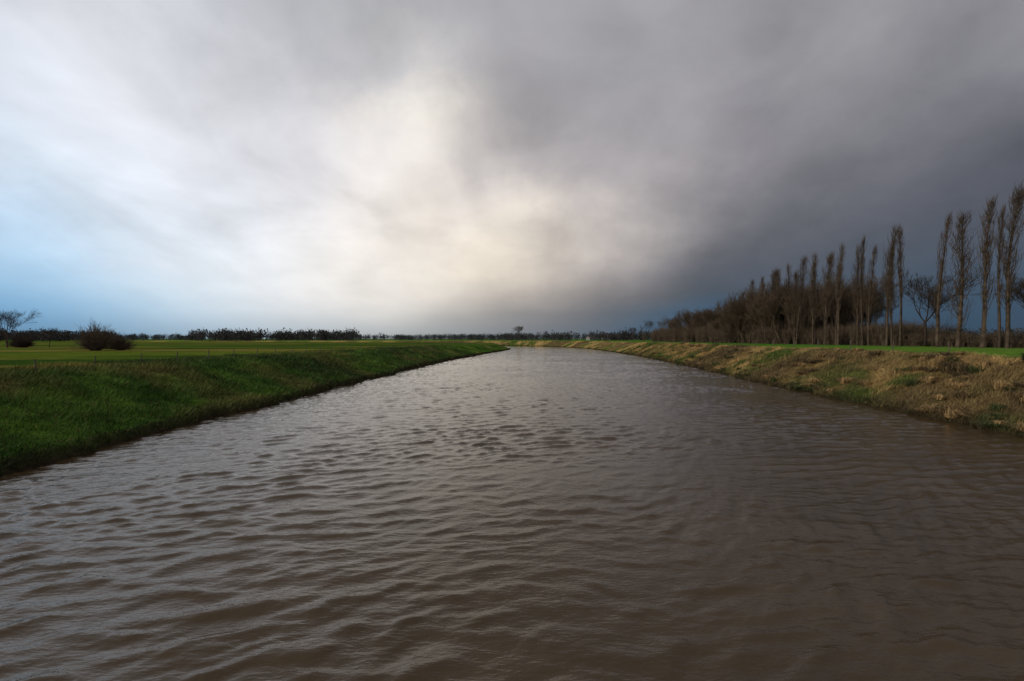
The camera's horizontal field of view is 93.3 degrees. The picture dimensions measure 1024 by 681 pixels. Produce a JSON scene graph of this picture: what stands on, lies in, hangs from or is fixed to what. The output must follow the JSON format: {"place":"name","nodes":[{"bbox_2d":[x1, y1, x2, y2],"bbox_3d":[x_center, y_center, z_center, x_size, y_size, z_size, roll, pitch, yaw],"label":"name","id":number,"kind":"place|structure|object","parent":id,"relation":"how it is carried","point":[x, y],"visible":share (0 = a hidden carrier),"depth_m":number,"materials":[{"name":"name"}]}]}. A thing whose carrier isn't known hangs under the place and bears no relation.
{"place":"outdoors","nodes":[
{"label":"outdoors","id":0,"kind":"place"},
{"bbox_2d":[0,346,1023,680],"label":"river water","id":1,"kind":"structure","parent":0,"point":[542,514],"depth_m":12.06,"materials":[{"name":"brown liquid"}]},
{"bbox_2d":[0,339,1023,476],"bbox_3d":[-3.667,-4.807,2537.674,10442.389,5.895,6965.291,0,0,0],"label":"ground","id":2,"kind":"structure","parent":0,"point":[55,352],"depth_m":44.54,"materials":[{"name":"green plant"}]},
{"bbox_2d":[0,310,20,344],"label":"bare field tree","id":3,"kind":"object","parent":2,"relation":"on","point":[4,333],"visible":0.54,"depth_m":115.58,"materials":[{"name":"brown plant"}]},
{"bbox_2d":[0,310,38,347],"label":"bare field tree","id":4,"kind":"object","parent":2,"relation":"on","point":[11,318],"visible":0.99,"depth_m":113.36,"materials":[{"name":"brown plant"}]},
{"bbox_2d":[7,337,36,347],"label":"field shrub","id":5,"kind":"object","parent":2,"relation":"on","point":[22,343],"visible":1,"depth_m":112.29,"materials":[{"name":"brown plant"}]},
{"bbox_2d":[6,333,39,346],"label":"field shrub","id":6,"kind":"object","parent":2,"relation":"on","point":[15,340],"visible":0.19,"depth_m":116.25,"materials":[{"name":"brown plant"}]},
{"bbox_2d":[37,327,60,346],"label":"bare field tree","id":7,"kind":"object","parent":2,"relation":"on","point":[51,331],"visible":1,"depth_m":117.62,"materials":[{"name":"brown plant"}]},
{"bbox_2d":[67,321,122,350],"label":"willow bush","id":8,"kind":"object","parent":2,"relation":"on","point":[93,341],"visible":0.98,"depth_m":85.24,"materials":[{"name":"plant"}]},
{"bbox_2d":[104,332,137,349],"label":"willow bush","id":9,"kind":"object","parent":2,"relation":"on","point":[119,343],"visible":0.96,"depth_m":87.47,"materials":[{"name":"plant"}]},
{"bbox_2d":[0,344,477,473],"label":"bank grass","id":10,"kind":"structure","parent":2,"relation":"on","point":[48,371],"depth_m":32.76,"materials":[{"name":"green plant"}]},
{"bbox_2d":[5,341,485,370],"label":"wire fence","id":11,"kind":"object","parent":2,"relation":"on","point":[243,354],"visible":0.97,"depth_m":50.20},
{"bbox_2d":[0,325,1023,340],"bbox_3d":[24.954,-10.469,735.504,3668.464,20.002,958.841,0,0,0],"label":"distant treeline","id":12,"kind":"object","parent":2,"relation":"on","point":[243,335],"visible":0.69,"depth_m":480.92,"materials":[{"name":"brown plant"}]},
{"bbox_2d":[512,326,522,334],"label":"bare field tree","id":13,"kind":"object","parent":2,"relation":"on","point":[519,328],"visible":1,"depth_m":399.69,"materials":[{"name":"brown plant"}]},
{"bbox_2d":[629,327,637,340],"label":"bare field tree","id":14,"kind":"object","parent":2,"relation":"on","point":[634,329],"visible":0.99,"depth_m":304.72,"materials":[{"name":"brown plant"}]},
{"bbox_2d":[640,320,654,337],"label":"bare field tree","id":15,"kind":"object","parent":2,"relation":"on","point":[649,323],"visible":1,"depth_m":299.23,"materials":[{"name":"brown plant"}]},
{"bbox_2d":[657,316,683,328],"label":"bare copse tree","id":16,"kind":"object","parent":2,"relation":"on","point":[659,323],"visible":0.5,"depth_m":233.14,"materials":[{"name":"brown plant"}]},
{"bbox_2d":[665,319,678,329],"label":"bare copse tree","id":17,"kind":"object","parent":2,"relation":"on","point":[669,326],"visible":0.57,"depth_m":226.78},
{"bbox_2d":[668,309,688,334],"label":"bare copse tree","id":18,"kind":"object","parent":2,"relation":"on","point":[676,321],"visible":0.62,"depth_m":202.24,"materials":[{"name":"brown plant"}]},
{"bbox_2d":[677,307,700,341],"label":"bare copse tree","id":19,"kind":"object","parent":2,"relation":"on","point":[686,316],"visible":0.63,"depth_m":194.89,"materials":[{"name":"brown plant"}]},
{"bbox_2d":[686,315,695,341],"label":"bare copse tree","id":20,"kind":"object","parent":2,"relation":"on","point":[689,324],"visible":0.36,"depth_m":193.94,"materials":[{"name":"brown plant"}]},
{"bbox_2d":[687,314,702,333],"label":"bare copse tree","id":21,"kind":"object","parent":2,"relation":"on","point":[692,325],"visible":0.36,"depth_m":191.44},
{"bbox_2d":[688,307,714,341],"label":"bare copse tree","id":22,"kind":"object","parent":2,"relation":"on","point":[698,320],"visible":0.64,"depth_m":180.14,"materials":[{"name":"brown plant"}]},
{"bbox_2d":[696,305,716,329],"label":"bare copse tree","id":23,"kind":"object","parent":2,"relation":"on","point":[708,318],"visible":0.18,"depth_m":182.43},
{"bbox_2d":[699,299,729,341],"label":"bare copse tree","id":24,"kind":"object","parent":2,"relation":"on","point":[705,314],"visible":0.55,"depth_m":175.20,"materials":[{"name":"brown plant"}]},
{"bbox_2d":[714,310,731,342],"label":"bare copse tree","id":25,"kind":"object","parent":2,"relation":"on","point":[720,312],"visible":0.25,"depth_m":157.82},
{"bbox_2d":[714,298,735,340],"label":"bare copse tree","id":26,"kind":"object","parent":2,"relation":"on","point":[722,306],"visible":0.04,"depth_m":178.15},
{"bbox_2d":[710,288,751,342],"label":"bare copse tree","id":27,"kind":"object","parent":2,"relation":"on","point":[733,306],"visible":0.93,"depth_m":144.94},
{"bbox_2d":[726,301,748,341],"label":"bare copse tree","id":28,"kind":"object","parent":2,"relation":"on","point":[732,315],"visible":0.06,"depth_m":149.59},
{"bbox_2d":[728,313,748,342],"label":"bare copse tree","id":29,"kind":"object","parent":2,"relation":"on","point":[736,319],"visible":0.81,"depth_m":144.84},
{"bbox_2d":[738,291,744,338],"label":"poplar tree","id":30,"kind":"object","parent":2,"relation":"on","point":[740,313],"visible":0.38,"depth_m":146.49,"materials":[{"name":"brown plant"}]},
{"bbox_2d":[726,291,770,342],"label":"bare copse tree","id":31,"kind":"object","parent":2,"relation":"on","point":[743,315],"visible":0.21,"depth_m":146.57,"materials":[{"name":"brown plant"}]},
{"bbox_2d":[747,279,755,342],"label":"poplar tree","id":32,"kind":"object","parent":2,"relation":"on","point":[752,284],"visible":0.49,"depth_m":140.59,"materials":[{"name":"brown plant"}]},
{"bbox_2d":[742,313,770,342],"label":"bare copse tree","id":33,"kind":"object","parent":2,"relation":"on","point":[751,322],"visible":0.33,"depth_m":139.51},
{"bbox_2d":[759,276,764,340],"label":"poplar tree","id":34,"kind":"object","parent":2,"relation":"on","point":[761,283],"visible":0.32,"depth_m":135.76,"materials":[{"name":"brown plant"}]},
{"bbox_2d":[741,285,784,341],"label":"bare copse tree","id":35,"kind":"object","parent":2,"relation":"on","point":[755,305],"visible":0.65,"depth_m":130.52,"materials":[{"name":"brown plant"}]},
{"bbox_2d":[761,281,765,343],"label":"poplar tree","id":36,"kind":"object","parent":2,"relation":"on","point":[762,316],"visible":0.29,"depth_m":132.87,"materials":[{"name":"brown plant"}]},
{"bbox_2d":[767,265,778,340],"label":"poplar tree","id":37,"kind":"object","parent":2,"relation":"on","point":[773,278],"visible":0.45,"depth_m":129.53,"materials":[{"name":"brown plant"}]},
{"bbox_2d":[756,292,793,343],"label":"bare copse tree","id":38,"kind":"object","parent":2,"relation":"on","point":[770,307],"visible":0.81,"depth_m":123.19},
{"bbox_2d":[770,268,784,330],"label":"poplar tree","id":39,"kind":"object","parent":2,"relation":"on","point":[776,280],"visible":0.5,"depth_m":126.77,"materials":[{"name":"brown plant"}]},
{"bbox_2d":[766,296,790,343],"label":"bare copse tree","id":40,"kind":"object","parent":2,"relation":"on","point":[777,319],"visible":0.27,"depth_m":127.47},
{"bbox_2d":[776,274,781,343],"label":"poplar tree","id":41,"kind":"object","parent":2,"relation":"on","point":[779,316],"visible":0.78,"depth_m":124.81,"materials":[{"name":"brown plant"}]},
{"bbox_2d":[755,276,806,343],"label":"bare copse tree","id":42,"kind":"object","parent":2,"relation":"on","point":[766,292],"visible":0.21,"depth_m":128.43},
{"bbox_2d":[774,279,799,328],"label":"bare copse tree","id":43,"kind":"object","parent":2,"relation":"on","point":[784,292],"visible":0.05,"depth_m":128.09,"materials":[{"name":"brown plant"}]},
{"bbox_2d":[783,261,792,343],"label":"poplar tree","id":44,"kind":"object","parent":2,"relation":"on","point":[788,274],"visible":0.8,"depth_m":122.76,"materials":[{"name":"brown plant"}]},
{"bbox_2d":[789,270,799,342],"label":"poplar tree","id":45,"kind":"object","parent":2,"relation":"on","point":[795,297],"visible":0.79,"depth_m":118.74,"materials":[{"name":"brown plant"}]},
{"bbox_2d":[765,282,825,334],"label":"bare copse tree","id":46,"kind":"object","parent":2,"relation":"on","point":[789,300],"visible":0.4,"depth_m":123.10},
{"bbox_2d":[617,340,981,351],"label":"wire fence","id":47,"kind":"object","parent":2,"relation":"on","point":[818,345],"visible":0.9,"depth_m":55.58,"materials":[{"name":"grey metal"}]},
{"bbox_2d":[790,253,810,343],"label":"poplar tree","id":48,"kind":"object","parent":2,"relation":"on","point":[799,305],"visible":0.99,"depth_m":116.47,"materials":[{"name":"brown plant"}]},
{"bbox_2d":[788,299,823,332],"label":"bare copse tree","id":49,"kind":"object","parent":2,"relation":"on","point":[805,310],"visible":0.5,"depth_m":117.62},
{"bbox_2d":[781,291,836,332],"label":"bare copse tree","id":50,"kind":"object","parent":2,"relation":"on","point":[818,301],"visible":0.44,"depth_m":119.58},
{"bbox_2d":[808,262,818,344],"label":"poplar tree","id":51,"kind":"object","parent":2,"relation":"on","point":[812,306],"visible":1,"depth_m":111.13,"materials":[{"name":"brown plant"}]},
{"bbox_2d":[807,251,819,344],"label":"poplar tree","id":52,"kind":"object","parent":2,"relation":"on","point":[811,276],"visible":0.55,"depth_m":112.65,"materials":[{"name":"brown plant"}]},
{"bbox_2d":[619,342,1023,437],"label":"dry bank grass","id":53,"kind":"structure","parent":2,"relation":"on","point":[847,369],"depth_m":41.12,"materials":[{"name":"brown plant"}]},
{"bbox_2d":[808,287,846,327],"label":"bare copse tree","id":54,"kind":"object","parent":2,"relation":"on","point":[833,298],"visible":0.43,"depth_m":117.67,"materials":[{"name":"brown plant"}]},
{"bbox_2d":[818,250,837,344],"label":"poplar tree","id":55,"kind":"object","parent":2,"relation":"on","point":[826,282],"visible":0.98,"depth_m":107.57,"materials":[{"name":"brown plant"}]},
{"bbox_2d":[815,274,847,326],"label":"bare copse tree","id":56,"kind":"object","parent":2,"relation":"on","point":[839,294],"visible":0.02,"depth_m":129.50,"materials":[{"name":"brown plant"}]},
{"bbox_2d":[641,312,1023,347],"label":"undergrowth thicket","id":57,"kind":"object","parent":2,"relation":"on","point":[911,336],"visible":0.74,"depth_m":106.97,"materials":[{"name":"brown plant"}]},
{"bbox_2d":[817,271,852,324],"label":"bare copse tree","id":58,"kind":"object","parent":2,"relation":"on","point":[831,284],"visible":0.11,"depth_m":120.81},
{"bbox_2d":[819,284,851,326],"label":"bare copse tree","id":59,"kind":"object","parent":2,"relation":"on","point":[834,313],"visible":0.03,"depth_m":124.54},
{"bbox_2d":[832,262,841,344],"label":"poplar tree","id":60,"kind":"object","parent":2,"relation":"on","point":[836,312],"visible":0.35,"depth_m":104.12,"materials":[{"name":"brown plant"}]},
{"bbox_2d":[834,242,845,344],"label":"poplar tree","id":61,"kind":"object","parent":2,"relation":"on","point":[839,290],"visible":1,"depth_m":102.20,"materials":[{"name":"brown plant"}]},
{"bbox_2d":[818,273,877,324],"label":"bare copse tree","id":62,"kind":"object","parent":2,"relation":"on","point":[824,285],"visible":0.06,"depth_m":124.60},
{"bbox_2d":[829,289,880,325],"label":"bare copse tree","id":63,"kind":"object","parent":2,"relation":"on","point":[864,307],"visible":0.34,"depth_m":116.82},
{"bbox_2d":[840,275,870,318],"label":"bare copse tree","id":64,"kind":"object","parent":2,"relation":"on","point":[849,285],"visible":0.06,"depth_m":120.86,"materials":[{"name":"brown plant"}]},
{"bbox_2d":[850,244,864,344],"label":"poplar tree","id":65,"kind":"object","parent":2,"relation":"on","point":[856,292],"visible":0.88,"depth_m":98.05,"materials":[{"name":"brown plant"}]},
{"bbox_2d":[832,269,885,327],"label":"bare copse tree","id":66,"kind":"object","parent":2,"relation":"on","point":[847,308],"visible":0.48,"depth_m":118.19,"materials":[{"name":"brown plant"}]},
{"bbox_2d":[858,234,866,344],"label":"poplar tree","id":67,"kind":"object","parent":2,"relation":"on","point":[862,259],"visible":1,"depth_m":96.15,"materials":[{"name":"brown plant"}]},
{"bbox_2d":[842,285,885,318],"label":"bare copse tree","id":68,"kind":"object","parent":2,"relation":"on","point":[872,296],"visible":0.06,"depth_m":123.28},
{"bbox_2d":[832,273,898,325],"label":"bare copse tree","id":69,"kind":"object","parent":2,"relation":"on","point":[882,298],"visible":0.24,"depth_m":118.87,"materials":[{"name":"brown plant"}]},
{"bbox_2d":[864,246,878,345],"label":"poplar tree","id":70,"kind":"object","parent":2,"relation":"on","point":[869,282],"visible":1,"depth_m":93.16,"materials":[{"name":"brown plant"}]},
{"bbox_2d":[863,286,899,324],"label":"bare copse tree","id":71,"kind":"object","parent":2,"relation":"on","point":[882,312],"visible":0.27,"depth_m":122.35,"materials":[{"name":"brown plant"}]},
{"bbox_2d":[882,222,898,345],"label":"poplar tree","id":72,"kind":"object","parent":2,"relation":"on","point":[887,310],"visible":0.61,"depth_m":90.46,"materials":[{"name":"brown plant"}]},
{"bbox_2d":[886,242,895,345],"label":"poplar tree","id":73,"kind":"object","parent":2,"relation":"on","point":[890,269],"visible":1,"depth_m":88.23,"materials":[{"name":"brown plant"}]},
{"bbox_2d":[896,223,904,345],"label":"poplar tree","id":74,"kind":"object","parent":2,"relation":"on","point":[900,273],"visible":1,"depth_m":86.26,"materials":[{"name":"brown plant"}]},
{"bbox_2d":[910,286,957,326],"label":"bare oak tree","id":75,"kind":"object","parent":2,"relation":"on","point":[931,303],"visible":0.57,"depth_m":83.86,"materials":[{"name":"brown plant"}]},
{"bbox_2d":[931,211,955,346],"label":"poplar tree","id":76,"kind":"object","parent":2,"relation":"on","point":[941,263],"visible":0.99,"depth_m":79.48,"materials":[{"name":"brown plant"}]},
{"bbox_2d":[895,264,995,345],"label":"bare oak tree","id":77,"kind":"object","parent":2,"relation":"on","point":[926,319],"visible":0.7,"depth_m":85.52,"materials":[{"name":"brown plant"}]},
{"bbox_2d":[943,207,980,347],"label":"poplar tree","id":78,"kind":"object","parent":2,"relation":"on","point":[961,286],"visible":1,"depth_m":74.44,"materials":[{"name":"brown plant"}]},
{"bbox_2d":[976,193,998,347],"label":"poplar tree","id":79,"kind":"object","parent":2,"relation":"on","point":[987,258],"visible":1,"depth_m":71.34,"materials":[{"name":"brown plant"}]},
{"bbox_2d":[993,205,1008,347],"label":"poplar tree","id":80,"kind":"object","parent":2,"relation":"on","point":[998,280],"visible":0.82,"depth_m":69.33,"materials":[{"name":"brown plant"}]},
{"bbox_2d":[992,274,1023,306],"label":"bare oak tree","id":81,"kind":"object","parent":2,"relation":"on","point":[1020,289],"visible":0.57,"depth_m":91.83,"materials":[{"name":"brown plant"}]},
{"bbox_2d":[994,179,1023,347],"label":"poplar tree","id":82,"kind":"object","parent":2,"relation":"on","point":[1006,267],"visible":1,"depth_m":66.82,"materials":[{"name":"brown plant"}]},
{"bbox_2d":[1012,278,1023,302],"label":"bare oak tree","id":83,"kind":"object","parent":2,"relation":"on","point":[1020,291],"visible":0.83,"depth_m":84.59,"materials":[{"name":"brown plant"}]},
{"bbox_2d":[0,0,1023,338],"label":"sky","id":84,"kind":"structure","parent":0,"point":[389,167],"materials":[{"name":"grey"}]}
]}

